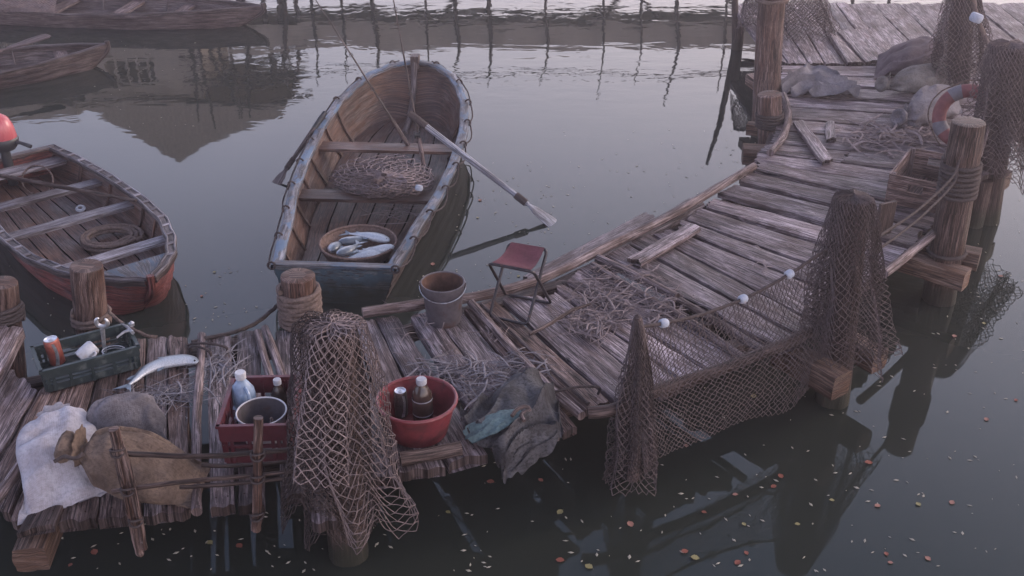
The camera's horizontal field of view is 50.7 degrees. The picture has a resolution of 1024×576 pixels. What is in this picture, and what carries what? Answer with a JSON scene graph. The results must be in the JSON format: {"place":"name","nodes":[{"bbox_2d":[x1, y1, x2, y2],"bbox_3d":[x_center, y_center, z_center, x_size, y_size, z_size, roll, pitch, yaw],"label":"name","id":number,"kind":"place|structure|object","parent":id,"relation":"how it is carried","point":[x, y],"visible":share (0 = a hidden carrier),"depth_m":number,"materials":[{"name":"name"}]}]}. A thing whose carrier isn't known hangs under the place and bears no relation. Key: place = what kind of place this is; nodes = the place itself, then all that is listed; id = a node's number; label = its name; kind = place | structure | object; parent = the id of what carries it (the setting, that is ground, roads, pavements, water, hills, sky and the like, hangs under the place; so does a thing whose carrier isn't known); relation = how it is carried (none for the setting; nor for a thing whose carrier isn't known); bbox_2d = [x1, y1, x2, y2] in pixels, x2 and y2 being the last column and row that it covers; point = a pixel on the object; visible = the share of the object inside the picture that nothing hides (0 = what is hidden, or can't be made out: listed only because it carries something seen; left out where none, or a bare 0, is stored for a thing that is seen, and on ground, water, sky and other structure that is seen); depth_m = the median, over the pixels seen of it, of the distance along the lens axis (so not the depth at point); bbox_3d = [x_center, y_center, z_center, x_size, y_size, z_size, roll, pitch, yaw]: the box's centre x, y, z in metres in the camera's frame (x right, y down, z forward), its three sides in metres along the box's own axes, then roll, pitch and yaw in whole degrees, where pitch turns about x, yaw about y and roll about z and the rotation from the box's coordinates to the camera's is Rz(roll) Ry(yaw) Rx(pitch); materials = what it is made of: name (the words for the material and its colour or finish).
{"place":"outdoors","nodes":[
{"label":"outdoors","id":0,"kind":"place"},
{"bbox_2d":[0,0,1023,575],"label":"water","id":1,"kind":"structure","parent":0,"point":[198,140],"depth_m":8.70,"materials":[{"name":"grey liquid"}]},
{"bbox_2d":[0,276,26,378],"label":"mooring post","id":2,"kind":"object","parent":1,"relation":"in","point":[12,309],"visible":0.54,"depth_m":6.95,"materials":[{"name":"wood"}]},
{"bbox_2d":[0,40,110,88],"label":"rowboat","id":3,"kind":"object","parent":1,"relation":"on","point":[25,65],"visible":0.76,"depth_m":13.53,"materials":[{"name":"brown wood"}]},
{"bbox_2d":[0,34,50,52],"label":"paddle","id":4,"kind":"object","parent":3,"relation":"on","point":[35,39],"visible":1,"depth_m":13.15,"materials":[{"name":"wood"}]},
{"bbox_2d":[0,144,177,314],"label":"rowboat","id":5,"kind":"object","parent":1,"relation":"on","point":[133,284],"visible":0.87,"depth_m":9.30,"materials":[{"name":"red paint"}]},
{"bbox_2d":[0,113,31,187],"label":"outboard motor","id":6,"kind":"object","parent":5,"relation":"attached to","point":[9,139],"visible":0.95,"depth_m":10.05,"materials":[{"name":"red plastic"}]},
{"bbox_2d":[21,165,53,193],"bbox_3d":[-4.311,-0.982,9.815,0.270,0.267,0.178,-10,30,-17],"label":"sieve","id":7,"kind":"object","parent":5,"relation":"in","point":[25,170],"visible":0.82,"depth_m":9.79,"materials":[{"name":"grey metal"}]},
{"bbox_2d":[0,174,136,201],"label":"oar","id":8,"kind":"object","parent":5,"relation":"on","point":[37,182],"visible":1,"depth_m":9.45,"materials":[{"name":"brown wood"}]},
{"bbox_2d":[75,205,85,211],"bbox_3d":[-3.893,-0.717,9.744,0.090,0.052,0.084,0,29,0],"label":"ring float","id":9,"kind":"object","parent":5,"relation":"on","point":[83,207],"visible":1,"depth_m":9.73,"materials":[{"name":"white plastic"}]},
{"bbox_2d":[79,223,144,252],"bbox_3d":[-3.405,-0.429,9.218,0.536,0.079,0.460,0,29,0],"label":"rope coil","id":10,"kind":"object","parent":5,"relation":"on","point":[133,231],"visible":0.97,"depth_m":9.18,"materials":[{"name":"beige fabric"}]},
{"bbox_2d":[69,259,111,347],"bbox_3d":[-2.849,0.477,7.367,0.368,1.446,0.265,0,29,0],"label":"mooring post","id":11,"kind":"object","parent":1,"relation":"in","point":[88,291],"visible":0.52,"depth_m":7.05,"materials":[{"name":"wood"}]},
{"bbox_2d":[91,549,97,554],"bbox_3d":[-2.321,1.464,6.007,0.040,0.005,0.048,3,29,6],"label":"leaf","id":12,"kind":"object","parent":1,"relation":"on","point":[94,551],"visible":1,"depth_m":6.00,"materials":[{"name":"brown plant"}]},
{"bbox_2d":[0,0,265,29],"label":"rowboat","id":13,"kind":"object","parent":1,"relation":"on","point":[150,14],"visible":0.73,"depth_m":15.28,"materials":[{"name":"brown wood"}]},
{"bbox_2d":[0,0,56,11],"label":"fishing net","id":14,"kind":"object","parent":13,"relation":"in","point":[36,9],"visible":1,"depth_m":15.14,"materials":[{"name":"fabric"}]},
{"bbox_2d":[276,268,322,371],"bbox_3d":[-1.402,0.516,7.350,0.303,1.378,0.297,0,29,0],"label":"mooring post","id":15,"kind":"object","parent":1,"relation":"in","point":[298,291],"visible":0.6,"depth_m":7.00,"materials":[{"name":"wood"}]},
{"bbox_2d":[191,304,277,342],"bbox_3d":[-1.851,0.230,7.199,0.673,0.248,0.238,-20,35,-32],"label":"rope","id":16,"kind":"object","parent":15,"relation":"attached to","point":[253,324],"visible":0.79,"depth_m":7.24,"materials":[{"name":"brown fabric"}]},
{"bbox_2d":[306,316,368,567],"bbox_3d":[-0.896,1.051,5.766,0.245,1.973,0.241,0,29,0],"label":"mooring post","id":17,"kind":"object","parent":1,"relation":"in","point":[346,556],"visible":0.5,"depth_m":5.63,"materials":[{"name":"brown wood"}]},
{"bbox_2d":[280,309,418,554],"bbox_3d":[-0.880,0.773,5.541,0.706,1.362,0.607,-11,31,-19],"label":"fishing net","id":18,"kind":"object","parent":17,"relation":"on","point":[335,321],"visible":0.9,"depth_m":5.40,"materials":[{"name":"fabric"}]},
{"bbox_2d":[267,54,472,303],"bbox_3d":[-1.209,-1.171,10.349,1.634,0.826,4.640,0,29,0],"label":"rowboat","id":19,"kind":"object","parent":1,"relation":"on","point":[356,119],"visible":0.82,"depth_m":10.34,"materials":[{"name":"blue paint"}]},
{"bbox_2d":[272,111,326,184],"bbox_3d":[-2.103,-1.335,10.623,0.149,0.613,0.872,20,35,31],"label":"oar","id":20,"kind":"object","parent":19,"relation":"hanging from","point":[279,178],"visible":0.84,"depth_m":10.61,"materials":[{"name":"dark wood"},{"name":"dark rope"}]},
{"bbox_2d":[318,224,397,262],"bbox_3d":[-1.276,-0.329,8.987,0.656,0.142,0.656,0,29,0],"label":"basket","id":21,"kind":"object","parent":19,"relation":"in","point":[328,238],"visible":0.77,"depth_m":9.09,"materials":[{"name":"wicker"}]},
{"bbox_2d":[327,242,344,252],"bbox_3d":[-1.446,-0.371,9.038,0.147,0.074,0.307,20,35,31],"label":"fish","id":22,"kind":"object","parent":21,"relation":"in","point":[333,247],"visible":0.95,"depth_m":8.94},
{"bbox_2d":[336,240,367,256],"bbox_3d":[-1.312,-0.334,8.888,0.140,0.074,0.345,11,31,20],"label":"fish","id":23,"kind":"object","parent":21,"relation":"in","point":[345,251],"visible":1,"depth_m":8.80},
{"bbox_2d":[338,236,368,245],"bbox_3d":[-1.261,-0.413,9.103,0.399,0.074,0.140,-16,33,-27],"label":"fish","id":24,"kind":"object","parent":21,"relation":"in","point":[348,241],"visible":0.75,"depth_m":9.04},
{"bbox_2d":[343,250,380,257],"bbox_3d":[-1.244,-0.270,8.803,0.351,0.074,0.140,-9,30,-16],"label":"fish","id":25,"kind":"object","parent":21,"relation":"in","point":[365,253],"visible":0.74,"depth_m":8.78},
{"bbox_2d":[339,231,389,242],"bbox_3d":[-1.225,-0.448,9.104,0.477,0.074,0.139,10,31,18],"label":"fish","id":26,"kind":"object","parent":21,"relation":"in","point":[377,237],"visible":1,"depth_m":9.04},
{"bbox_2d":[351,244,394,253],"bbox_3d":[-1.147,-0.313,8.839,0.365,0.074,0.146,0,29,0],"label":"fish","id":27,"kind":"object","parent":21,"relation":"in","point":[381,248],"visible":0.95,"depth_m":8.82},
{"bbox_2d":[315,0,409,145],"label":"fishing rod","id":28,"kind":"object","parent":19,"relation":"on","point":[401,135],"visible":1,"depth_m":10.36,"materials":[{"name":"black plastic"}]},
{"bbox_2d":[329,153,434,198],"bbox_3d":[-1.179,-1.085,9.977,1.066,0.235,0.936,23,36,35],"label":"fishing net","id":29,"kind":"object","parent":19,"relation":"in","point":[380,181],"visible":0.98,"depth_m":9.75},
{"bbox_2d":[393,0,425,164],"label":"fishing rod","id":30,"kind":"object","parent":29,"relation":"on","point":[420,147],"visible":0.99,"depth_m":9.97,"materials":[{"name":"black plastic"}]},
{"bbox_2d":[415,185,422,190],"bbox_3d":[-0.818,-0.881,9.497,0.075,0.062,0.073,0,29,0],"label":"float","id":31,"kind":"object","parent":29,"relation":"on","point":[418,187],"visible":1,"depth_m":9.47,"materials":[{"name":"plastic"}]},
{"bbox_2d":[407,111,556,226],"bbox_3d":[-0.262,-1.089,9.815,1.530,0.869,0.179,14,32,24],"label":"oar","id":32,"kind":"object","parent":19,"relation":"on","point":[546,219],"visible":1,"depth_m":9.78,"materials":[{"name":"grey wood"}]},
{"bbox_2d":[0,2,1023,571],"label":"wooden jetty","id":33,"kind":"object","parent":1,"relation":"in","point":[790,180],"visible":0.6,"depth_m":7.37,"materials":[{"name":"brown wood"}]},
{"bbox_2d":[16,505,63,537],"bbox_3d":[-2.381,1.182,5.472,0.174,0.043,0.209,0,29,0],"label":"loose board","id":34,"kind":"object","parent":33,"relation":"on","point":[47,520],"visible":1,"depth_m":5.44,"materials":[{"name":"brown wood"}]},
{"bbox_2d":[16,402,106,525],"bbox_3d":[-2.449,0.866,5.766,0.473,0.322,0.733,-13,32,-23],"label":"sack","id":35,"kind":"object","parent":33,"relation":"on","point":[47,482],"visible":0.71,"depth_m":5.61,"materials":[{"name":"white fabric"}]},
{"bbox_2d":[30,322,140,391],"bbox_3d":[-2.623,0.429,6.673,0.590,0.163,0.338,-16,33,-26],"label":"crate","id":36,"kind":"object","parent":33,"relation":"on","point":[73,370],"visible":0.94,"depth_m":6.63,"materials":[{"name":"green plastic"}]},
{"bbox_2d":[43,335,65,365],"bbox_3d":[-2.831,0.390,6.681,0.104,0.184,0.093,0,29,0],"label":"drinks can","id":37,"kind":"object","parent":36,"relation":"in","point":[54,350],"visible":0.99,"depth_m":6.65,"materials":[{"name":"metal"}]},
{"bbox_2d":[75,341,98,359],"bbox_3d":[-2.620,0.404,6.682,0.134,0.128,0.140,26,38,38],"label":"mug","id":38,"kind":"object","parent":36,"relation":"in","point":[88,349],"visible":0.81,"depth_m":6.66,"materials":[{"name":"white ceramic"}]},
{"bbox_2d":[94,317,109,352],"bbox_3d":[-2.529,0.296,6.699,0.099,0.272,0.056,12,31,21],"label":"spanner","id":39,"kind":"object","parent":36,"relation":"in","point":[102,327],"visible":0.99,"depth_m":6.66,"materials":[{"name":"metal"}]},
{"bbox_2d":[102,345,124,353],"bbox_3d":[-2.477,0.396,6.722,0.148,0.038,0.126,0,29,0],"label":"wire coil","id":40,"kind":"object","parent":36,"relation":"in","point":[112,348],"visible":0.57,"depth_m":6.76,"materials":[{"name":"metal"}]},
{"bbox_2d":[117,321,134,337],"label":"pliers","id":41,"kind":"object","parent":36,"relation":"on","point":[129,329],"visible":1,"depth_m":6.76,"materials":[{"name":"metal"}]},
{"bbox_2d":[86,390,168,440],"bbox_3d":[-2.136,0.744,5.958,0.446,0.348,0.228,-13,32,-23],"label":"sack","id":42,"kind":"object","parent":33,"relation":"on","point":[128,408],"visible":0.56,"depth_m":5.90,"materials":[{"name":"grey fabric"}]},
{"bbox_2d":[54,424,210,507],"bbox_3d":[-1.987,0.914,5.618,0.742,0.416,0.318,0,29,0],"label":"sack","id":43,"kind":"object","parent":33,"relation":"on","point":[96,461],"visible":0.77,"depth_m":5.55,"materials":[{"name":"fabric"}]},
{"bbox_2d":[53,452,83,462],"bbox_3d":[-2.231,0.854,5.439,0.156,0.050,0.044,0,29,0],"label":"rope","id":44,"kind":"object","parent":43,"relation":"attached to","point":[69,457],"visible":1,"depth_m":5.43,"materials":[{"name":"brown fabric"}]},
{"bbox_2d":[107,311,157,338],"bbox_3d":[-2.480,0.244,7.035,0.400,0.112,0.054,13,32,22],"label":"rope","id":45,"kind":"object","parent":33,"relation":"attached to","point":[111,314],"visible":0.81,"depth_m":7.01,"materials":[{"name":"fabric"}]},
{"bbox_2d":[113,354,198,391],"bbox_3d":[-2.202,0.514,6.612,0.235,0.064,0.544,24,37,36],"label":"fish","id":46,"kind":"object","parent":33,"relation":"on","point":[161,363],"visible":1,"depth_m":6.66},
{"bbox_2d":[103,335,252,414],"bbox_3d":[-1.911,0.565,6.563,0.949,0.036,0.658,-24,37,-36],"label":"fishing net","id":47,"kind":"object","parent":33,"relation":"on","point":[181,389],"visible":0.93,"depth_m":6.55,"materials":[{"name":"beige fabric"}]},
{"bbox_2d":[157,360,227,402],"bbox_3d":[-1.942,0.546,6.607,0.270,0.029,0.505,8,30,14],"label":"net scrap","id":48,"kind":"object","parent":33,"relation":"on","point":[174,384],"visible":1,"depth_m":6.56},
{"bbox_2d":[108,415,297,556],"bbox_3d":[-1.549,0.981,5.499,0.928,0.796,0.173,-7,30,-12],"label":"stick railing","id":49,"kind":"object","parent":33,"relation":"attached to","point":[128,489],"visible":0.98,"depth_m":5.43,"materials":[{"name":"brown wood"}]},
{"bbox_2d":[215,374,302,463],"bbox_3d":[-1.389,0.733,6.017,0.413,0.268,0.503,0,29,0],"label":"crate","id":50,"kind":"object","parent":33,"relation":"on","point":[234,436],"visible":0.39,"depth_m":5.83,"materials":[{"name":"red plastic"}]},
{"bbox_2d":[232,369,255,423],"bbox_3d":[-1.517,0.620,6.102,0.139,0.340,0.150,0,29,0],"label":"bottle","id":51,"kind":"object","parent":50,"relation":"in","point":[243,390],"visible":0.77,"depth_m":6.03,"materials":[{"name":"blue plastic"}]},
{"bbox_2d":[235,397,286,448],"bbox_3d":[-1.373,0.766,5.966,0.280,0.215,0.280,0,29,0],"label":"pail","id":52,"kind":"object","parent":50,"relation":"in","point":[267,408],"visible":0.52,"depth_m":6.03,"materials":[{"name":"white metal"}]},
{"bbox_2d":[271,377,287,419],"bbox_3d":[-1.329,0.629,6.167,0.090,0.260,0.090,0,29,0],"label":"bottle","id":53,"kind":"object","parent":50,"relation":"in","point":[278,390],"visible":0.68,"depth_m":6.11,"materials":[{"name":"brown glass"}]},
{"bbox_2d":[376,375,457,447],"bbox_3d":[-0.534,0.714,6.111,0.466,0.226,0.466,0,29,0],"label":"basin","id":54,"kind":"object","parent":33,"relation":"on","point":[408,431],"visible":0.74,"depth_m":6.05,"materials":[{"name":"red plastic"}]},
{"bbox_2d":[394,387,407,417],"bbox_3d":[-0.638,0.659,6.201,0.076,0.174,0.077,0,29,0],"label":"drinks can","id":55,"kind":"object","parent":54,"relation":"in","point":[400,403],"visible":1,"depth_m":6.17,"materials":[{"name":"metal"}]},
{"bbox_2d":[412,376,432,420],"bbox_3d":[-0.510,0.632,6.141,0.118,0.280,0.119,0,29,0],"label":"bottle","id":56,"kind":"object","parent":54,"relation":"in","point":[422,403],"visible":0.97,"depth_m":6.10,"materials":[{"name":"brown glass"}]},
{"bbox_2d":[419,271,466,328],"bbox_3d":[-0.456,0.087,7.169,0.314,0.296,0.305,0,29,0],"label":"bucket","id":57,"kind":"object","parent":33,"relation":"on","point":[443,293],"visible":0.99,"depth_m":7.12,"materials":[{"name":"metal"}]},
{"bbox_2d":[405,346,566,410],"bbox_3d":[-0.152,0.549,6.571,1.058,0.057,0.772,0,29,0],"label":"straw","id":58,"kind":"object","parent":33,"relation":"on","point":[437,374],"visible":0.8,"depth_m":6.64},
{"bbox_2d":[450,356,524,391],"bbox_3d":[-0.126,0.509,6.657,0.449,0.047,0.408,-11,31,-20],"label":"net scrap","id":59,"kind":"object","parent":33,"relation":"on","point":[488,372],"visible":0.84,"depth_m":6.67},
{"bbox_2d":[460,367,562,483],"bbox_3d":[0.054,0.752,6.200,0.572,0.390,0.698,24,37,36],"label":"tarpaulin","id":60,"kind":"object","parent":33,"relation":"on","point":[519,446],"visible":0.97,"depth_m":6.05,"materials":[{"name":"grey fabric"}]},
{"bbox_2d":[463,409,521,443],"bbox_3d":[-0.103,0.767,5.999,0.337,0.129,0.172,-5,29,-10],"label":"rag","id":61,"kind":"object","parent":60,"relation":"on","point":[495,423],"visible":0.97,"depth_m":5.98,"materials":[{"name":"teal fabric"}]},
{"bbox_2d":[510,404,530,421],"bbox_3d":[0.059,0.688,5.997,0.093,0.046,0.133,15,32,25],"label":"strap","id":62,"kind":"object","parent":60,"relation":"on","point":[523,412],"visible":1,"depth_m":5.99,"materials":[{"name":"leather"}]},
{"bbox_2d":[488,242,551,324],"bbox_3d":[0.048,-0.030,7.229,0.356,0.440,0.372,11,31,19],"label":"folding stool","id":63,"kind":"object","parent":33,"relation":"on","point":[520,257],"visible":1,"depth_m":7.18,"materials":[{"name":"red fabric"}]},
{"bbox_2d":[528,303,590,335],"bbox_3d":[0.320,0.198,7.190,0.569,0.046,0.054,-26,38,-38],"label":"stick","id":64,"kind":"object","parent":33,"relation":"on","point":[554,320],"visible":1,"depth_m":7.14,"materials":[{"name":"brown wood"}]},
{"bbox_2d":[359,245,779,359],"bbox_3d":[0.317,0.051,7.468,3.474,0.053,0.833,-11,31,-19],"label":"straw","id":65,"kind":"object","parent":33,"relation":"on","point":[763,263],"visible":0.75,"depth_m":7.13,"materials":[{"name":"beige plant"}]},
{"bbox_2d":[559,297,630,339],"bbox_3d":[0.562,0.192,7.227,0.443,0.048,0.431,-22,36,-34],"label":"net scrap","id":66,"kind":"object","parent":33,"relation":"on","point":[585,330],"visible":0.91,"depth_m":7.21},
{"bbox_2d":[543,246,703,349],"bbox_3d":[0.757,0.032,7.505,1.103,0.057,1.476,0,29,0],"label":"straw","id":67,"kind":"object","parent":33,"relation":"on","point":[598,327],"visible":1,"depth_m":7.37,"materials":[{"name":"beige plant"}]},
{"bbox_2d":[589,270,667,319],"bbox_3d":[0.814,0.032,7.510,0.463,0.056,0.721,-8,30,-14],"label":"net scrap","id":68,"kind":"object","parent":33,"relation":"on","point":[634,296],"visible":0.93,"depth_m":7.48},
{"bbox_2d":[627,223,700,266],"bbox_3d":[1.165,-0.334,8.170,0.128,0.045,0.813,23,37,36],"label":"loose board","id":69,"kind":"object","parent":33,"relation":"on","point":[655,250],"visible":1,"depth_m":8.12,"materials":[{"name":"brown wood"}]},
{"bbox_2d":[736,0,757,31],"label":"fishing net","id":70,"kind":"object","parent":33,"relation":"on","point":[744,9],"visible":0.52,"depth_m":13.52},
{"bbox_2d":[783,0,839,41],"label":"fishing net","id":71,"kind":"object","parent":33,"relation":"on","point":[820,12],"visible":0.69,"depth_m":13.01,"materials":[{"name":"fabric"}]},
{"bbox_2d":[793,120,832,165],"bbox_3d":[2.787,-1.359,10.016,0.124,0.042,1.071,-1,29,-1],"label":"loose board","id":72,"kind":"object","parent":33,"relation":"on","point":[819,151],"visible":1,"depth_m":9.95,"materials":[{"name":"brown wood"}]},
{"bbox_2d":[781,63,860,97],"bbox_3d":[3.216,-2.219,11.470,0.800,0.167,0.924,0,29,0],"label":"cloth","id":73,"kind":"object","parent":33,"relation":"on","point":[819,81],"visible":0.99,"depth_m":11.31,"materials":[{"name":"grey fabric"}]},
{"bbox_2d":[825,121,835,142],"bbox_3d":[3.025,-1.487,10.268,0.095,0.048,0.505,6,30,11],"label":"loose board","id":74,"kind":"object","parent":33,"relation":"on","point":[830,134],"visible":1,"depth_m":10.21,"materials":[{"name":"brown wood"}]},
{"bbox_2d":[877,200,896,233],"bbox_3d":[2.871,-0.535,8.309,0.172,0.258,0.046,-12,31,-21],"label":"wooden post","id":75,"kind":"object","parent":33,"relation":"on","point":[886,211],"visible":0.71,"depth_m":8.28,"materials":[{"name":"brown wood"}]},
{"bbox_2d":[835,111,949,159],"bbox_3d":[3.595,-1.460,10.174,1.366,0.081,0.995,-12,31,-20],"label":"fishing net","id":76,"kind":"object","parent":33,"relation":"on","point":[897,133],"visible":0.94,"depth_m":10.10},
{"bbox_2d":[856,121,930,145],"bbox_3d":[3.641,-1.490,10.261,0.702,0.051,0.686,0,29,0],"label":"net scrap","id":77,"kind":"object","parent":33,"relation":"on","point":[891,133],"visible":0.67,"depth_m":10.22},
{"bbox_2d":[874,36,946,79],"bbox_3d":[4.353,-2.589,12.014,1.187,0.302,0.623,-10,30,-17],"label":"sack","id":78,"kind":"object","parent":33,"relation":"on","point":[895,59],"visible":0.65,"depth_m":11.86,"materials":[{"name":"fabric"}]},
{"bbox_2d":[875,63,952,92],"bbox_3d":[4.397,-2.228,11.411,1.335,0.253,0.322,-13,31,-22],"label":"sack","id":79,"kind":"object","parent":33,"relation":"on","point":[913,79],"visible":0.77,"depth_m":11.22,"materials":[{"name":"fabric"}]},
{"bbox_2d":[885,147,944,212],"bbox_3d":[3.434,-0.904,8.984,0.446,0.262,0.693,17,33,28],"label":"crate","id":80,"kind":"object","parent":33,"relation":"on","point":[913,178],"visible":0.55,"depth_m":8.85,"materials":[{"name":"brown wood"}]},
{"bbox_2d":[890,84,961,126],"bbox_3d":[4.192,-1.834,10.682,1.390,0.304,0.340,-23,36,-35],"label":"sack","id":81,"kind":"object","parent":33,"relation":"on","point":[914,113],"visible":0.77,"depth_m":10.39,"materials":[{"name":"fabric"}]},
{"bbox_2d":[927,79,988,147],"bbox_3d":[4.164,-1.570,9.896,0.684,0.636,0.300,16,33,26],"label":"lifebuoy","id":82,"kind":"object","parent":33,"relation":"on","point":[948,98],"visible":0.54,"depth_m":9.93,"materials":[{"name":"plastic"}]},
{"bbox_2d":[33,41,1023,572],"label":"floating debris","id":83,"kind":"object","parent":1,"relation":"on","point":[571,459],"visible":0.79,"depth_m":6.35,"materials":[{"name":"beige plant"}]},
{"bbox_2d":[626,315,644,481],"bbox_3d":[0.727,0.790,6.367,0.098,1.444,0.076,0,29,0],"label":"stake","id":84,"kind":"object","parent":1,"relation":"in","point":[632,441],"visible":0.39,"depth_m":6.37,"materials":[{"name":"brown wood"}]},
{"bbox_2d":[602,314,658,495],"bbox_3d":[0.706,0.681,6.217,0.347,1.132,0.374,0,29,0],"label":"fishing net","id":85,"kind":"object","parent":84,"relation":"hanging from","point":[619,424],"visible":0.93,"depth_m":6.19,"materials":[{"name":"brown fabric"}]},
{"bbox_2d":[644,241,834,327],"bbox_3d":[1.374,-0.015,6.402,1.580,0.247,0.059,-17,33,-27],"label":"float line","id":86,"kind":"object","parent":84,"relation":"attached to","point":[741,299],"visible":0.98,"depth_m":6.43,"materials":[{"name":"fabric"}]},
{"bbox_2d":[637,250,832,476],"bbox_3d":[1.387,0.385,6.503,1.675,1.025,0.251,-18,34,-30],"label":"fishing net","id":87,"kind":"object","parent":86,"relation":"hanging from","point":[646,452],"visible":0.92,"depth_m":6.50,"materials":[{"name":"brown fabric"}]},
{"bbox_2d":[732,0,737,43],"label":"pole","id":88,"kind":"object","parent":1,"relation":"in","point":[734,11],"visible":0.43,"depth_m":14.16,"materials":[{"name":"brown wood"}]},
{"bbox_2d":[755,90,783,143],"bbox_3d":[2.564,-1.313,10.742,0.382,1.310,0.279,0,29,0],"label":"mooring post","id":89,"kind":"object","parent":1,"relation":"in","point":[769,114],"visible":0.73,"depth_m":10.44,"materials":[{"name":"wood"}]},
{"bbox_2d":[752,0,788,138],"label":"mooring post","id":90,"kind":"object","parent":1,"relation":"in","point":[769,42],"visible":0.63,"depth_m":11.06,"materials":[{"name":"wood"}]},
{"bbox_2d":[815,192,870,409],"bbox_3d":[2.147,0.323,7.056,0.328,2.007,0.238,0,29,0],"label":"mooring post","id":91,"kind":"object","parent":1,"relation":"in","point":[841,403],"visible":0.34,"depth_m":6.84,"materials":[{"name":"brown wood"}]},
{"bbox_2d":[799,188,902,382],"bbox_3d":[2.198,-0.013,6.820,0.675,1.245,0.624,10,31,18],"label":"fishing net","id":92,"kind":"object","parent":91,"relation":"hanging from","point":[874,275],"visible":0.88,"depth_m":6.71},
{"bbox_2d":[922,116,985,306],"bbox_3d":[3.335,-0.337,8.269,0.344,1.983,0.301,0,29,0],"label":"mooring post","id":93,"kind":"object","parent":1,"relation":"in","point":[952,217],"visible":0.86,"depth_m":7.99,"materials":[{"name":"wood"}]},
{"bbox_2d":[877,160,960,237],"bbox_3d":[2.767,-0.586,7.322,0.030,0.154,1.468,22,36,34],"label":"rope","id":94,"kind":"object","parent":93,"relation":"attached to","point":[923,204],"visible":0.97,"depth_m":7.44,"materials":[{"name":"beige fabric"}]},
{"bbox_2d":[880,171,958,248],"bbox_3d":[2.784,-0.521,7.357,0.026,0.124,1.456,21,35,33],"label":"rope","id":95,"kind":"object","parent":93,"relation":"attached to","point":[922,215],"visible":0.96,"depth_m":7.44,"materials":[{"name":"beige fabric"}]},
{"bbox_2d":[946,0,973,85],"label":"mooring post","id":96,"kind":"object","parent":1,"relation":"in","point":[957,56],"visible":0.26,"depth_m":11.25,"materials":[{"name":"brown wood"}]},
{"bbox_2d":[923,0,993,86],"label":"fishing net","id":97,"kind":"object","parent":96,"relation":"on","point":[975,34],"visible":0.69,"depth_m":11.16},
{"bbox_2d":[980,46,1022,225],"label":"mooring post","id":98,"kind":"object","parent":1,"relation":"in","point":[993,214],"visible":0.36,"depth_m":9.40,"materials":[{"name":"brown wood"}]},
{"bbox_2d":[961,38,1023,194],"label":"fishing net","id":99,"kind":"object","parent":98,"relation":"on","point":[987,66],"visible":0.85,"depth_m":9.09,"materials":[{"name":"brown fabric"}]},
{"bbox_2d":[981,122,989,157],"bbox_3d":[4.175,-1.490,9.390,0.045,0.336,1.256,14,32,24],"label":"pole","id":100,"kind":"object","parent":99,"relation":"attached to","point":[987,130],"visible":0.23,"depth_m":9.13,"materials":[{"name":"wood"}]},
{"bbox_2d":[971,0,989,45],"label":"rope","id":101,"kind":"object","parent":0,"point":[981,27],"visible":0.61,"depth_m":10.24,"materials":[{"name":"beige fabric"}]},
{"bbox_2d":[969,12,983,23],"bbox_3d":[4.382,-2.550,10.192,0.130,0.105,0.124,0,29,0],"label":"float","id":102,"kind":"object","parent":101,"relation":"attached to","point":[976,17],"visible":1,"depth_m":10.15,"materials":[{"name":"plastic"}]}
]}

